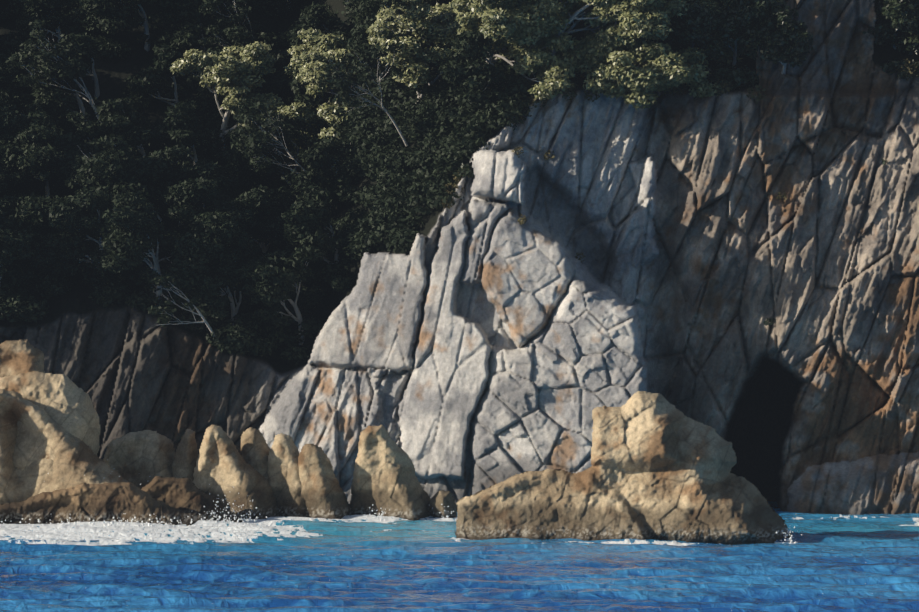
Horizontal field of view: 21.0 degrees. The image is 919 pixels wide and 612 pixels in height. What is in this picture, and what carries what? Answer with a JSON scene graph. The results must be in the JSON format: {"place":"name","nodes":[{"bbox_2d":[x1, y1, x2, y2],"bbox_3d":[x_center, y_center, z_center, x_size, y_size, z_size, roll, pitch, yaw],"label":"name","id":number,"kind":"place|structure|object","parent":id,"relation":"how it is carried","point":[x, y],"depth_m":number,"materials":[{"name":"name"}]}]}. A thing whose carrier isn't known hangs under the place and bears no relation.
{"place":"outdoors","nodes":[
{"label":"outdoors","id":0,"kind":"place"},
{"bbox_2d":[0,0,918,514],"bbox_3d":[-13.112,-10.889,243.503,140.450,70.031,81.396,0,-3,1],"label":"cliff","id":1,"kind":"structure","parent":0,"point":[478,338],"depth_m":216.74,"materials":[{"name":"grey stone"}]},
{"bbox_2d":[0,0,590,364],"bbox_3d":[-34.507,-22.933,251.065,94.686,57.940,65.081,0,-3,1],"label":"forest leaves","id":2,"kind":"object","parent":1,"relation":"on","point":[292,228],"depth_m":230.12,"materials":[{"name":"green plant"}]},
{"bbox_2d":[0,0,901,344],"bbox_3d":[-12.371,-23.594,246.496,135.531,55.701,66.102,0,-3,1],"label":"tree branches","id":3,"kind":"object","parent":1,"relation":"on","point":[296,160],"depth_m":229.74,"materials":[{"name":"grey plant"}]},
{"bbox_2d":[169,0,757,170],"bbox_3d":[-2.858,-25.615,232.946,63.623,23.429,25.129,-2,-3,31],"label":"sunlit leaves","id":4,"kind":"object","parent":1,"relation":"on","point":[523,26],"depth_m":220.45,"materials":[{"name":"green plant"}]},
{"bbox_2d":[441,59,918,263],"bbox_3d":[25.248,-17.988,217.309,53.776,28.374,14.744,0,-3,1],"label":"grass tufts","id":5,"kind":"object","parent":1,"relation":"on","point":[723,91],"depth_m":219.55,"materials":[{"name":"green plant"}]},
{"bbox_2d":[453,0,918,325],"bbox_3d":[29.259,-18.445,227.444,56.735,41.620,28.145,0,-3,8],"label":"scrub leaves","id":6,"kind":"object","parent":1,"relation":"on","point":[775,26],"depth_m":218.60,"materials":[{"name":"green plant"}]},
{"bbox_2d":[0,501,918,611],"bbox_3d":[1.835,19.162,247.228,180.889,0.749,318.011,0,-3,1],"label":"sea","id":7,"kind":"structure","parent":0,"point":[825,563],"depth_m":129.85,"materials":[{"name":"blue liquid"}]},
{"bbox_2d":[0,389,128,504],"bbox_3d":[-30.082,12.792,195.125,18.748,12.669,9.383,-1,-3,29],"label":"boulder","id":8,"kind":"object","parent":7,"relation":"in","point":[74,462],"depth_m":193.83,"materials":[{"name":"beige stone"}]},
{"bbox_2d":[0,371,99,470],"bbox_3d":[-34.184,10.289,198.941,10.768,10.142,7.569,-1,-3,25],"label":"boulder","id":9,"kind":"object","parent":8,"relation":"on","point":[64,401],"depth_m":196.61,"materials":[{"name":"beige stone"}]},
{"bbox_2d":[0,339,44,376],"bbox_3d":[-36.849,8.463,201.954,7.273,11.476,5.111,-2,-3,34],"label":"boulder","id":10,"kind":"object","parent":9,"relation":"attached to","point":[20,356],"depth_m":200.86,"materials":[{"name":"beige stone"}]},
{"bbox_2d":[0,483,214,525],"bbox_3d":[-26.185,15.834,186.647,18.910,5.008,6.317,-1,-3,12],"label":"boulder","id":11,"kind":"object","parent":7,"relation":"in","point":[107,502],"depth_m":185.84,"materials":[{"name":"brown stone"}]},
{"bbox_2d":[103,430,174,488],"bbox_3d":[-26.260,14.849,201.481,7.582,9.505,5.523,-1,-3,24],"label":"rock","id":12,"kind":"object","parent":7,"relation":"in","point":[137,459],"depth_m":200.66,"materials":[{"name":"beige stone"}]},
{"bbox_2d":[171,429,197,482],"bbox_3d":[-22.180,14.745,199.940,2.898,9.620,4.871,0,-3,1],"label":"rock","id":13,"kind":"object","parent":7,"relation":"in","point":[184,460],"depth_m":199.43,"materials":[{"name":"beige stone"}]},
{"bbox_2d":[141,476,243,522],"bbox_3d":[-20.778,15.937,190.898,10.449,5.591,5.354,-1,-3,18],"label":"boulder","id":14,"kind":"object","parent":7,"relation":"in","point":[185,494],"depth_m":189.91,"materials":[{"name":"brown stone"}]},
{"bbox_2d":[193,425,279,518],"bbox_3d":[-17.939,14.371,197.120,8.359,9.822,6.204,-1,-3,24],"label":"rock","id":15,"kind":"object","parent":7,"relation":"in","point":[222,468],"depth_m":196.38,"materials":[{"name":"beige stone"}]},
{"bbox_2d":[241,427,269,478],"bbox_3d":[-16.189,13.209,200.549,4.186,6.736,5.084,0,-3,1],"label":"rock","id":16,"kind":"object","parent":15,"relation":"attached to","point":[255,448],"depth_m":199.75,"materials":[{"name":"beige stone"}]},
{"bbox_2d":[267,433,305,516],"bbox_3d":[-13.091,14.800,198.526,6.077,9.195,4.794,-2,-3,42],"label":"rock","id":17,"kind":"object","parent":7,"relation":"in","point":[284,480],"depth_m":197.32,"materials":[{"name":"beige stone"}]},
{"bbox_2d":[298,444,351,518],"bbox_3d":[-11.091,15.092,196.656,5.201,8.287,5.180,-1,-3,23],"label":"rock","id":18,"kind":"object","parent":7,"relation":"in","point":[323,494],"depth_m":195.76,"materials":[{"name":"beige stone"}]},
{"bbox_2d":[350,425,430,520],"bbox_3d":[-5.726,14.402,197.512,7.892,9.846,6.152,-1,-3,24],"label":"rock","id":19,"kind":"object","parent":7,"relation":"in","point":[384,477],"depth_m":196.71,"materials":[{"name":"beige stone"}]},
{"bbox_2d":[1,459,801,542],"bbox_3d":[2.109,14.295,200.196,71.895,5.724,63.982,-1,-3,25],"label":"surf spray","id":20,"kind":"object","parent":7,"relation":"on","point":[447,516],"depth_m":183.90,"materials":[{"name":"white liquid"}]},
{"bbox_2d":[428,490,456,517],"bbox_3d":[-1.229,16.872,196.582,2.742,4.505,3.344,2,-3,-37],"label":"rock","id":21,"kind":"object","parent":7,"relation":"in","point":[439,498],"depth_m":195.55,"materials":[{"name":"beige stone"}]},
{"bbox_2d":[455,391,791,544],"bbox_3d":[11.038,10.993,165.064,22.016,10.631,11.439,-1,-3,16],"label":"island rock","id":22,"kind":"object","parent":7,"relation":"in","point":[660,468],"depth_m":161.65,"materials":[{"name":"beige stone"}]}
]}

